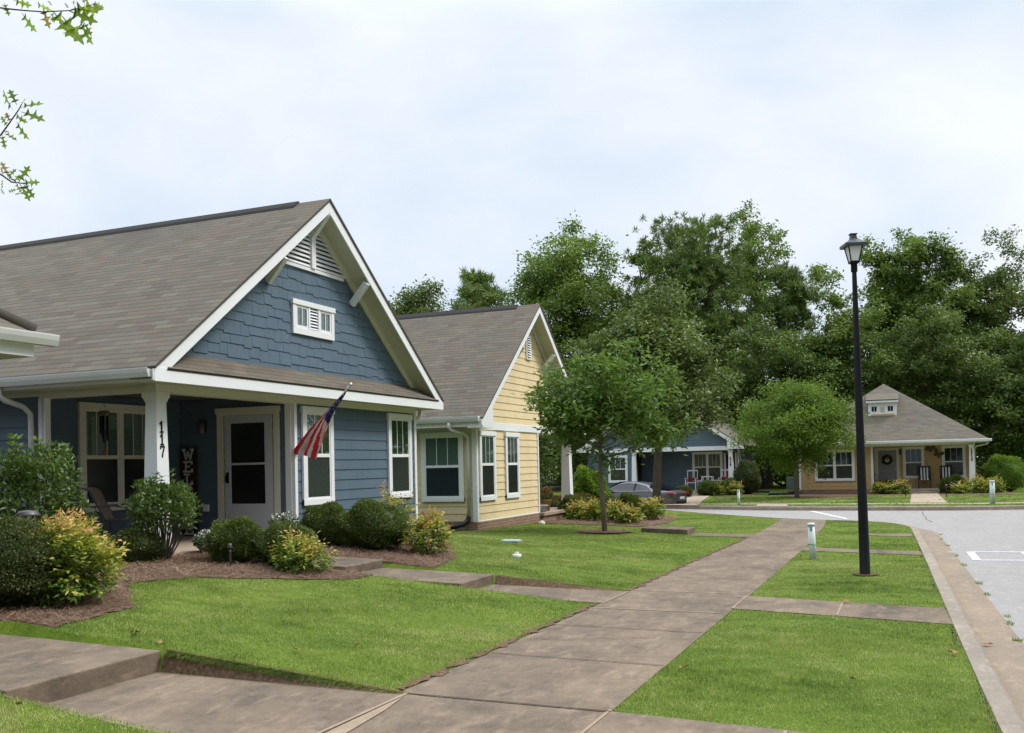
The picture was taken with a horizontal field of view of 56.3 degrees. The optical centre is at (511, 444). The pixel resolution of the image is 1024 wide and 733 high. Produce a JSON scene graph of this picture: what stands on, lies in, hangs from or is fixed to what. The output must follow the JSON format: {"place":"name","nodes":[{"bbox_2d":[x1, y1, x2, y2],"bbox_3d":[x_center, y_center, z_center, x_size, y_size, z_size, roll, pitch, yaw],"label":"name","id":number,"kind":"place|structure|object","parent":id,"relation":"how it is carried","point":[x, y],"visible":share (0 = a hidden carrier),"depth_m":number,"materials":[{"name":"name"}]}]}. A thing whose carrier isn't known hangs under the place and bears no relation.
{"place":"outdoors","nodes":[
{"label":"outdoors","id":0,"kind":"place"},
{"bbox_2d":[0,465,1023,732],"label":"ground","id":1,"kind":"structure","parent":0,"point":[20,629],"depth_m":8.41,"materials":[{"name":"green plant"}]},
{"bbox_2d":[0,308,59,359],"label":"neighbour house","id":2,"kind":"structure","parent":1,"relation":"on","point":[20,337],"depth_m":10.03,"materials":[{"name":"wood"}]},
{"bbox_2d":[0,0,103,200],"bbox_3d":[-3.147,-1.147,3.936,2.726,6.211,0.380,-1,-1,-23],"label":"oak tree","id":3,"kind":"object","parent":1,"relation":"on","point":[69,28],"visible":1,"depth_m":4.40,"materials":[{"name":"green plant"}]},
{"bbox_2d":[0,634,160,705],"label":"walk step","id":4,"kind":"object","parent":1,"relation":"on","point":[43,671],"visible":0.64,"depth_m":7.09,"materials":[{"name":"concrete"}]},
{"bbox_2d":[0,554,372,627],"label":"mulch bed","id":5,"kind":"object","parent":1,"relation":"on","point":[132,604],"visible":0.38,"depth_m":10.91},
{"bbox_2d":[0,515,80,601],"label":"boxwood hedge","id":6,"kind":"object","parent":5,"relation":"on","point":[21,555],"visible":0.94,"depth_m":8.71,"materials":[{"name":"green plant"}]},
{"bbox_2d":[0,432,96,531],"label":"evergreen shrub","id":7,"kind":"object","parent":5,"relation":"on","point":[17,469],"visible":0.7,"depth_m":11.27,"materials":[{"name":"green plant"}]},
{"bbox_2d":[0,507,130,608],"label":"nandina shrub","id":8,"kind":"object","parent":5,"relation":"on","point":[86,547],"visible":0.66,"depth_m":9.01,"materials":[{"name":"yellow plant"}]},
{"bbox_2d":[107,526,167,563],"bbox_3d":[-4.772,1.274,12.072,0.751,0.506,0.727,0,-2,-38],"label":"boxwood bush","id":9,"kind":"object","parent":5,"relation":"on","point":[143,545],"visible":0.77,"depth_m":11.90,"materials":[{"name":"green plant"}]},
{"bbox_2d":[118,469,203,559],"bbox_3d":[-4.505,0.915,12.344,1.118,1.253,1.013,-2,-1,22],"label":"evergreen shrub","id":10,"kind":"object","parent":5,"relation":"on","point":[162,494],"visible":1,"depth_m":12.24,"materials":[{"name":"green plant"}]},
{"bbox_2d":[191,529,209,554],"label":"flowering plant","id":11,"kind":"object","parent":5,"relation":"on","point":[199,544],"visible":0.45,"depth_m":13.10,"materials":[{"name":"white"}]},
{"bbox_2d":[203,515,263,562],"bbox_3d":[-3.597,1.232,12.434,0.798,0.642,0.785,-1,-1,-27],"label":"boxwood bush","id":12,"kind":"object","parent":5,"relation":"on","point":[239,533],"visible":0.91,"depth_m":12.20,"materials":[{"name":"green plant"}]},
{"bbox_2d":[251,519,320,565],"bbox_3d":[-2.897,1.273,12.397,0.930,0.637,0.887,-2,-1,22],"label":"boxwood bush","id":13,"kind":"object","parent":5,"relation":"on","point":[267,537],"visible":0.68,"depth_m":12.21,"materials":[{"name":"green plant"}]},
{"bbox_2d":[267,525,337,574],"bbox_3d":[-2.582,1.348,11.884,0.932,0.728,0.910,-2,-1,22],"label":"nandina shrub","id":14,"kind":"object","parent":5,"relation":"on","point":[307,548],"visible":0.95,"depth_m":11.78,"materials":[{"name":"green plant"}]},
{"bbox_2d":[41,672,395,732],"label":"front walk","id":15,"kind":"structure","parent":1,"relation":"on","point":[172,702],"depth_m":6.47,"materials":[{"name":"concrete"}]},
{"bbox_2d":[160,649,403,693],"bbox_3d":[-1.758,1.687,7.152,2.120,0.194,0.133,-2,-1,22],"label":"turf edge","id":16,"kind":"object","parent":15,"relation":"on","point":[170,664],"visible":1,"depth_m":7.25,"materials":[{"name":"brown soil"}]},
{"bbox_2d":[0,198,443,555],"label":"blue house","id":17,"kind":"structure","parent":1,"relation":"on","point":[259,339],"depth_m":15.74,"materials":[{"name":"blue wood"}]},
{"bbox_2d":[98,404,109,454],"bbox_3d":[-6.109,-0.323,14.323,0.156,0.950,0.156,-2,-1,22],"label":"wind chime","id":18,"kind":"object","parent":17,"relation":"hanging from","point":[102,425],"visible":1,"depth_m":14.30,"materials":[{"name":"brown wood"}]},
{"bbox_2d":[76,402,144,512],"bbox_3d":[-6.236,0.194,15.235,0.062,1.680,1.680,-2,-1,22],"label":"window","id":19,"kind":"structure","parent":17,"relation":"in","point":[113,473],"depth_m":15.08,"materials":[{"name":"white glass"}]},
{"bbox_2d":[79,486,143,538],"bbox_3d":[-5.823,1.058,13.954,0.809,0.923,0.526,-1,-1,-8],"label":"patio chair","id":20,"kind":"object","parent":17,"relation":"on","point":[103,506],"visible":0.56,"depth_m":13.81,"materials":[{"name":"fabric"}]},
{"bbox_2d":[181,447,197,535],"bbox_3d":[-5.537,0.803,16.400,0.330,1.520,0.050,-2,-1,22],"label":"welcome sign","id":21,"kind":"object","parent":17,"relation":"on","point":[189,472],"visible":0.45,"depth_m":16.37,"materials":[{"name":"brown wood"}]},
{"bbox_2d":[224,414,273,529],"bbox_3d":[-4.407,0.504,15.948,0.980,2.010,0.095,-2,-1,22],"label":"storm door","id":22,"kind":"structure","parent":17,"relation":"in","point":[248,439],"depth_m":15.97,"materials":[{"name":"paint"}]},
{"bbox_2d":[290,298,335,340],"bbox_3d":[-3.369,-2.123,16.264,0.055,0.570,1.260,-2,-1,22],"label":"gable window","id":23,"kind":"structure","parent":17,"relation":"in","point":[298,320],"depth_m":16.23,"materials":[{"name":"white paint"}]},
{"bbox_2d":[300,406,334,505],"bbox_3d":[-3.293,0.182,16.281,0.062,1.660,0.960,-2,-1,22],"label":"window","id":24,"kind":"structure","parent":17,"relation":"in","point":[318,474],"depth_m":16.27,"materials":[{"name":"white paint"}]},
{"bbox_2d":[293,383,352,458],"bbox_3d":[-3.024,-0.351,15.122,0.127,1.155,1.633,0,-2,-44],"label":"flag","id":25,"kind":"object","parent":17,"relation":"attached to","point":[309,444],"visible":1,"depth_m":15.19,"materials":[{"name":"red fabric"}]},
{"bbox_2d":[386,413,412,497],"bbox_3d":[-2.207,0.214,18.910,0.062,1.660,0.970,-2,-1,22],"label":"window","id":26,"kind":"structure","parent":17,"relation":"in","point":[399,426],"depth_m":18.90,"materials":[{"name":"white paint"}]},
{"bbox_2d":[256,556,382,572],"bbox_3d":[-3.112,1.721,13.163,2.510,0.445,0.950,-2,-1,22],"label":"walk step","id":27,"kind":"object","parent":1,"relation":"on","point":[356,564],"visible":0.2,"depth_m":12.77,"materials":[{"name":"concrete"}]},
{"bbox_2d":[0,515,677,625],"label":"pine straw","id":28,"kind":"object","parent":1,"relation":"on","point":[242,567],"visible":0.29,"depth_m":11.67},
{"bbox_2d":[320,532,455,567],"bbox_3d":[-1.403,1.665,16.570,3.481,0.328,6.754,-2,-1,22],"label":"mulch bed","id":29,"kind":"object","parent":1,"relation":"on","point":[438,562],"visible":0.2,"depth_m":13.84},
{"bbox_2d":[298,500,345,544],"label":"boxwood bush","id":30,"kind":"object","parent":29,"relation":"on","point":[320,518],"visible":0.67,"depth_m":14.38,"materials":[{"name":"green plant"}]},
{"bbox_2d":[334,497,412,548],"bbox_3d":[-2.104,1.204,14.564,1.283,0.821,1.095,-2,-1,22],"label":"boxwood bush","id":31,"kind":"object","parent":29,"relation":"on","point":[370,523],"visible":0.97,"depth_m":14.25,"materials":[{"name":"green plant"}]},
{"bbox_2d":[377,480,423,535],"bbox_3d":[-1.917,1.114,15.479,1.157,1.114,0.834,-2,-1,22],"label":"nandina shrub","id":32,"kind":"object","parent":29,"relation":"on","point":[394,502],"visible":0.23,"depth_m":15.49,"materials":[{"name":"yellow plant"}]},
{"bbox_2d":[399,504,456,554],"bbox_3d":[-1.260,1.290,14.286,0.926,0.804,0.944,-2,-1,22],"label":"nandina shrub","id":33,"kind":"object","parent":29,"relation":"on","point":[423,525],"visible":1,"depth_m":14.18,"materials":[{"name":"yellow plant"}]},
{"bbox_2d":[360,568,493,588],"bbox_3d":[-1.243,1.819,12.362,1.770,0.335,1.000,-2,-1,22],"label":"walk step","id":34,"kind":"object","parent":1,"relation":"on","point":[471,580],"visible":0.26,"depth_m":12.26,"materials":[{"name":"concrete"}]},
{"bbox_2d":[388,274,481,314],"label":"broadleaf tree","id":35,"kind":"object","parent":1,"relation":"on","point":[417,303],"visible":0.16,"depth_m":52.89,"materials":[{"name":"green plant"}]},
{"bbox_2d":[446,280,510,309],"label":"broadleaf tree","id":36,"kind":"object","parent":1,"relation":"on","point":[485,298],"visible":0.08,"depth_m":56.71,"materials":[{"name":"green plant"}]},
{"bbox_2d":[455,266,511,308],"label":"tree","id":37,"kind":"object","parent":1,"relation":"on","point":[474,277],"visible":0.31,"depth_m":63.51,"materials":[{"name":"green plant"}]},
{"bbox_2d":[396,304,585,530],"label":"yellow house","id":38,"kind":"structure","parent":1,"relation":"on","point":[477,450],"depth_m":23.91,"materials":[{"name":"yellow wood"}]},
{"bbox_2d":[419,432,464,501],"bbox_3d":[-1.650,0.519,22.598,1.160,1.640,0.062,-2,-1,22],"label":"window","id":39,"kind":"structure","parent":38,"relation":"in","point":[442,453],"depth_m":22.60,"materials":[{"name":"white paint"}]},
{"bbox_2d":[478,431,496,500],"bbox_3d":[-0.573,0.496,22.847,0.062,1.650,0.980,-2,-1,22],"label":"window","id":40,"kind":"structure","parent":38,"relation":"in","point":[486,439],"depth_m":22.83,"materials":[{"name":"white paint"}]},
{"bbox_2d":[504,432,520,497],"bbox_3d":[0.019,0.513,24.279,0.062,1.650,0.940,-2,-1,22],"label":"window","id":41,"kind":"structure","parent":38,"relation":"in","point":[511,440],"depth_m":24.26,"materials":[{"name":"white paint"}]},
{"bbox_2d":[478,584,627,602],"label":"front walk","id":42,"kind":"structure","parent":1,"relation":"on","point":[582,595],"depth_m":11.70,"materials":[{"name":"concrete"}]},
{"bbox_2d":[495,575,622,590],"bbox_3d":[0.609,1.761,12.198,1.760,0.156,0.209,-2,-1,22],"label":"turf edge","id":43,"kind":"object","parent":1,"relation":"on","point":[506,580],"visible":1,"depth_m":12.25,"materials":[{"name":"brown soil"}]},
{"bbox_2d":[539,435,585,488],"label":"broadleaf tree","id":44,"kind":"object","parent":1,"relation":"on","point":[546,461],"visible":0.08,"depth_m":52.87,"materials":[{"name":"green plant"}]},
{"bbox_2d":[500,213,630,427],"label":"broadleaf tree","id":45,"kind":"object","parent":1,"relation":"on","point":[566,297],"visible":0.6,"depth_m":70.24,"materials":[{"name":"green plant"}]},
{"bbox_2d":[549,334,608,479],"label":"broadleaf tree","id":46,"kind":"object","parent":1,"relation":"on","point":[576,456],"visible":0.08,"depth_m":64.49,"materials":[{"name":"green plant"}]},
{"bbox_2d":[572,463,613,497],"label":"lime shrub","id":47,"kind":"object","parent":1,"relation":"on","point":[589,484],"visible":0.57,"depth_m":32.09,"materials":[{"name":"green plant"}]},
{"bbox_2d":[535,514,676,526],"bbox_3d":[2.349,2.113,27.552,5.191,0.093,7.243,-2,-1,22],"label":"mulch bed","id":48,"kind":"object","parent":1,"relation":"on","point":[628,524],"visible":0.38,"depth_m":25.26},
{"bbox_2d":[557,494,594,515],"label":"boxwood bush","id":49,"kind":"object","parent":48,"relation":"on","point":[564,501],"visible":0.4,"depth_m":27.79,"materials":[{"name":"green plant"}]},
{"bbox_2d":[562,498,591,519],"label":"nandina shrub","id":50,"kind":"object","parent":48,"relation":"on","point":[573,507],"visible":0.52,"depth_m":26.91,"materials":[{"name":"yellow plant"}]},
{"bbox_2d":[574,496,608,520],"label":"nandina shrub","id":51,"kind":"object","parent":48,"relation":"on","point":[589,510],"visible":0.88,"depth_m":26.08,"materials":[{"name":"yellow plant"}]},
{"bbox_2d":[600,498,629,521],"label":"nandina shrub","id":52,"kind":"object","parent":48,"relation":"on","point":[612,513],"visible":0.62,"depth_m":25.25,"materials":[{"name":"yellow plant"}]},
{"bbox_2d":[616,492,643,514],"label":"boxwood bush","id":53,"kind":"object","parent":48,"relation":"on","point":[630,498],"visible":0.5,"depth_m":28.04,"materials":[{"name":"green plant"}]},
{"bbox_2d":[614,503,646,523],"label":"nandina shrub","id":54,"kind":"object","parent":48,"relation":"on","point":[630,515],"visible":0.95,"depth_m":24.55,"materials":[{"name":"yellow plant"}]},
{"bbox_2d":[638,496,669,519],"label":"nandina shrub","id":55,"kind":"object","parent":48,"relation":"on","point":[651,508],"visible":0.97,"depth_m":26.26,"materials":[{"name":"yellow plant"}]},
{"bbox_2d":[511,335,703,530],"bbox_3d":[2.284,-0.095,21.569,4.145,4.717,4.281,-2,-1,22],"label":"young ash tree","id":56,"kind":"object","parent":1,"relation":"on","point":[592,406],"visible":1,"depth_m":20.93,"materials":[{"name":"green plant"}]},
{"bbox_2d":[616,236,665,315],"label":"broadleaf tree","id":57,"kind":"object","parent":1,"relation":"on","point":[634,257],"visible":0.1,"depth_m":73.26,"materials":[{"name":"green plant"}]},
{"bbox_2d":[564,267,745,507],"bbox_3d":[5.506,-2.083,37.874,7.104,9.635,6.704,-2,-1,22],"label":"olive toned tree","id":58,"kind":"object","parent":1,"relation":"on","point":[664,329],"visible":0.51,"depth_m":36.90,"materials":[{"name":"green plant"}]},
{"bbox_2d":[641,525,694,534],"bbox_3d":[3.540,1.970,21.616,1.498,0.215,0.848,-2,-2,42],"label":"walk step","id":59,"kind":"object","parent":1,"relation":"on","point":[671,529],"visible":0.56,"depth_m":21.29,"materials":[{"name":"concrete"}]},
{"bbox_2d":[576,402,772,494],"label":"blue porch house","id":60,"kind":"structure","parent":1,"relation":"on","point":[709,456],"depth_m":52.76,"materials":[{"name":"blue wood"}]},
{"bbox_2d":[608,455,627,482],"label":"window","id":61,"kind":"structure","parent":60,"relation":"in","point":[622,470],"depth_m":52.68,"materials":[{"name":"white paint"}]},
{"bbox_2d":[692,451,722,481],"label":"window","id":62,"kind":"structure","parent":60,"relation":"in","point":[706,463],"depth_m":52.62,"materials":[{"name":"white paint"}]},
{"bbox_2d":[591,210,764,380],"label":"broadleaf tree","id":63,"kind":"object","parent":1,"relation":"on","point":[688,262],"visible":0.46,"depth_m":64.37,"materials":[{"name":"green plant"}]},
{"bbox_2d":[579,711,807,732],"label":"front walk","id":64,"kind":"structure","parent":1,"relation":"on","point":[615,722],"depth_m":5.75,"materials":[{"name":"concrete"}]},
{"bbox_2d":[696,480,729,495],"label":"boxwood bush","id":65,"kind":"object","parent":1,"relation":"on","point":[704,487],"visible":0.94,"depth_m":48.99,"materials":[{"name":"green plant"}]},
{"bbox_2d":[694,360,771,417],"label":"broadleaf tree","id":66,"kind":"object","parent":1,"relation":"on","point":[721,375],"visible":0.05,"depth_m":61.82,"materials":[{"name":"green plant"}]},
{"bbox_2d":[713,493,756,495],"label":"mulch bed","id":67,"kind":"object","parent":1,"relation":"on","point":[736,495],"visible":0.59,"depth_m":48.86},
{"bbox_2d":[733,459,761,493],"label":"boxwood bush","id":68,"kind":"object","parent":67,"relation":"on","point":[747,476],"visible":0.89,"depth_m":49.55,"materials":[{"name":"green plant"}]},
{"bbox_2d":[712,309,803,488],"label":"broadleaf tree","id":69,"kind":"object","parent":1,"relation":"on","point":[754,377],"visible":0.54,"depth_m":58.14,"materials":[{"name":"green plant"}]},
{"bbox_2d":[713,199,811,378],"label":"broadleaf tree","id":70,"kind":"object","parent":1,"relation":"on","point":[754,259],"visible":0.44,"depth_m":72.69,"materials":[{"name":"green plant"}]},
{"bbox_2d":[746,258,827,483],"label":"broadleaf tree","id":71,"kind":"object","parent":1,"relation":"on","point":[789,305],"visible":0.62,"depth_m":65.07,"materials":[{"name":"green plant"}]},
{"bbox_2d":[724,372,874,497],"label":"round lime tree","id":72,"kind":"object","parent":1,"relation":"on","point":[804,407],"visible":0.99,"depth_m":43.35,"materials":[{"name":"green plant"}]},
{"bbox_2d":[755,328,854,475],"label":"broadleaf tree","id":73,"kind":"object","parent":1,"relation":"on","point":[810,365],"visible":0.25,"depth_m":57.56,"materials":[{"name":"green plant"}]},
{"bbox_2d":[807,523,816,559],"bbox_3d":[4.763,1.575,15.164,0.127,0.682,0.126,-4,-2,22],"label":"utility marker","id":74,"kind":"object","parent":1,"relation":"on","point":[812,541],"visible":0.94,"depth_m":15.12,"materials":[{"name":"plastic"}]},
{"bbox_2d":[791,262,887,402],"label":"broadleaf tree","id":75,"kind":"object","parent":1,"relation":"on","point":[831,333],"visible":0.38,"depth_m":58.90,"materials":[{"name":"green plant"}]},
{"bbox_2d":[658,509,1023,732],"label":"kerb","id":76,"kind":"structure","parent":1,"relation":"on","point":[1007,717],"depth_m":7.65,"materials":[{"name":"concrete"}]},
{"bbox_2d":[662,505,1023,510],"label":"kerb","id":77,"kind":"structure","parent":1,"relation":"on","point":[853,508],"depth_m":32.40,"materials":[{"name":"concrete"}]},
{"bbox_2d":[733,596,952,623],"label":"front walk","id":78,"kind":"structure","parent":1,"relation":"on","point":[890,612],"depth_m":10.05,"materials":[{"name":"concrete"}]},
{"bbox_2d":[784,493,907,497],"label":"mulch bed","id":79,"kind":"object","parent":1,"relation":"on","point":[826,495],"visible":0.79,"depth_m":45.31,"materials":[{"name":"brown soil"}]},
{"bbox_2d":[839,233,870,575],"bbox_3d":[4.716,-0.459,13.022,0.290,4.861,0.290,-1,-1,2],"label":"street lamp","id":80,"kind":"object","parent":1,"relation":"on","point":[852,246],"visible":0.95,"depth_m":12.97,"materials":[{"name":"black metal"}]},
{"bbox_2d":[802,547,921,554],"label":"front walk","id":81,"kind":"structure","parent":1,"relation":"on","point":[871,551],"depth_m":16.29,"materials":[{"name":"concrete"}]},
{"bbox_2d":[824,293,930,407],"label":"broadleaf tree","id":82,"kind":"object","parent":1,"relation":"on","point":[877,364],"visible":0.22,"depth_m":57.09,"materials":[{"name":"green plant"}]},
{"bbox_2d":[789,384,991,493],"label":"hip roof house","id":83,"kind":"structure","parent":1,"relation":"on","point":[903,431],"depth_m":47.69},
{"bbox_2d":[815,449,854,480],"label":"window","id":84,"kind":"structure","parent":83,"relation":"in","point":[843,469],"depth_m":47.83,"materials":[{"name":"white paint"}]},
{"bbox_2d":[878,450,896,480],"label":"door","id":85,"kind":"structure","parent":83,"relation":"in","point":[889,471],"depth_m":48.37,"materials":[{"name":"grey"}]},
{"bbox_2d":[902,446,923,477],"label":"window","id":86,"kind":"structure","parent":83,"relation":"in","point":[913,457],"depth_m":47.92,"materials":[{"name":"white glass"}]},
{"bbox_2d":[941,445,965,477],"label":"window","id":87,"kind":"structure","parent":83,"relation":"in","point":[954,456],"depth_m":47.18,"materials":[{"name":"white glass"}]},
{"bbox_2d":[852,227,957,403],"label":"broadleaf tree","id":88,"kind":"object","parent":1,"relation":"on","point":[888,272],"visible":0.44,"depth_m":65.45,"materials":[{"name":"green plant"}]},
{"bbox_2d":[870,301,987,431],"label":"broadleaf tree","id":89,"kind":"object","parent":1,"relation":"on","point":[921,363],"visible":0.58,"depth_m":56.34,"materials":[{"name":"green plant"}]},
{"bbox_2d":[910,493,947,502],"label":"front walk","id":90,"kind":"structure","parent":1,"relation":"on","point":[929,497],"depth_m":39.24,"materials":[{"name":"concrete"}]},
{"bbox_2d":[889,237,1007,423],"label":"broadleaf tree","id":91,"kind":"object","parent":1,"relation":"on","point":[950,270],"visible":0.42,"depth_m":62.91,"materials":[{"name":"green plant"}]},
{"bbox_2d":[915,324,1023,477],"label":"broadleaf tree","id":92,"kind":"object","parent":1,"relation":"on","point":[994,370],"visible":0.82,"depth_m":54.68,"materials":[{"name":"green plant"}]},
{"bbox_2d":[938,491,1016,494],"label":"mulch bed","id":93,"kind":"object","parent":1,"relation":"on","point":[1011,492],"visible":0.52,"depth_m":43.77,"materials":[{"name":"brown soil"}]},
{"bbox_2d":[937,474,967,492],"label":"boxwood bush","id":94,"kind":"object","parent":93,"relation":"on","point":[948,480],"visible":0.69,"depth_m":44.90,"materials":[{"name":"green plant"}]},
{"bbox_2d":[983,454,1023,491],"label":"boxwood bush","id":95,"kind":"object","parent":93,"relation":"on","point":[1010,469],"visible":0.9,"depth_m":45.23,"materials":[{"name":"green plant"}]},
{"bbox_2d":[959,224,1023,429],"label":"broadleaf tree","id":96,"kind":"object","parent":1,"relation":"on","point":[1000,282],"visible":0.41,"depth_m":63.43,"materials":[{"name":"green plant"}]},
{"bbox_2d":[978,350,1023,462],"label":"broadleaf tree","id":97,"kind":"object","parent":1,"relation":"on","point":[1020,408],"visible":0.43,"depth_m":55.12,"materials":[{"name":"green plant"}]},
{"bbox_2d":[1009,292,1023,401],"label":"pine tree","id":98,"kind":"object","parent":1,"relation":"on","point":[1020,344],"visible":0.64,"depth_m":55.43,"materials":[{"name":"green plant"}]},
{"bbox_2d":[0,0,1023,457],"label":"sky","id":99,"kind":"structure","parent":0,"point":[445,136],"materials":[{"name":"white"}]},
{"bbox_2d":[322,519,825,732],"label":"sidewalk","id":100,"kind":"structure","parent":0,"point":[578,681],"depth_m":7.85,"materials":[{"name":"concrete"}]},
{"bbox_2d":[327,695,404,732],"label":"sand stain","id":101,"kind":"object","parent":100,"relation":"on","point":[349,726],"visible":1,"depth_m":6.02,"materials":[{"name":"beige sand"}]},
{"bbox_2d":[397,603,594,689],"bbox_3d":[0.080,1.764,8.818,0.151,0.016,4.371,-2,-1,23],"label":"turf edge","id":102,"kind":"object","parent":100,"relation":"on","point":[438,672],"visible":1,"depth_m":8.06,"materials":[{"name":"brown soil"}]},
{"bbox_2d":[661,495,710,504],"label":"driveway","id":103,"kind":"structure","parent":0,"point":[693,499],"depth_m":46.63,"materials":[{"name":"concrete"}]},
{"bbox_2d":[608,481,688,503],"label":"parked car","id":104,"kind":"object","parent":103,"relation":"on","point":[669,494],"visible":0.48,"depth_m":45.34,"materials":[{"name":"grey paint"}]},
{"bbox_2d":[666,509,1023,643],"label":"road","id":105,"kind":"structure","parent":0,"point":[993,540],"depth_m":20.54,"materials":[{"name":"grey asphalt"}]},
{"bbox_2d":[917,528,1023,721],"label":"gutter pan","id":106,"kind":"object","parent":105,"relation":"on","point":[1004,652],"visible":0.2,"depth_m":9.76,"materials":[{"name":"concrete"}]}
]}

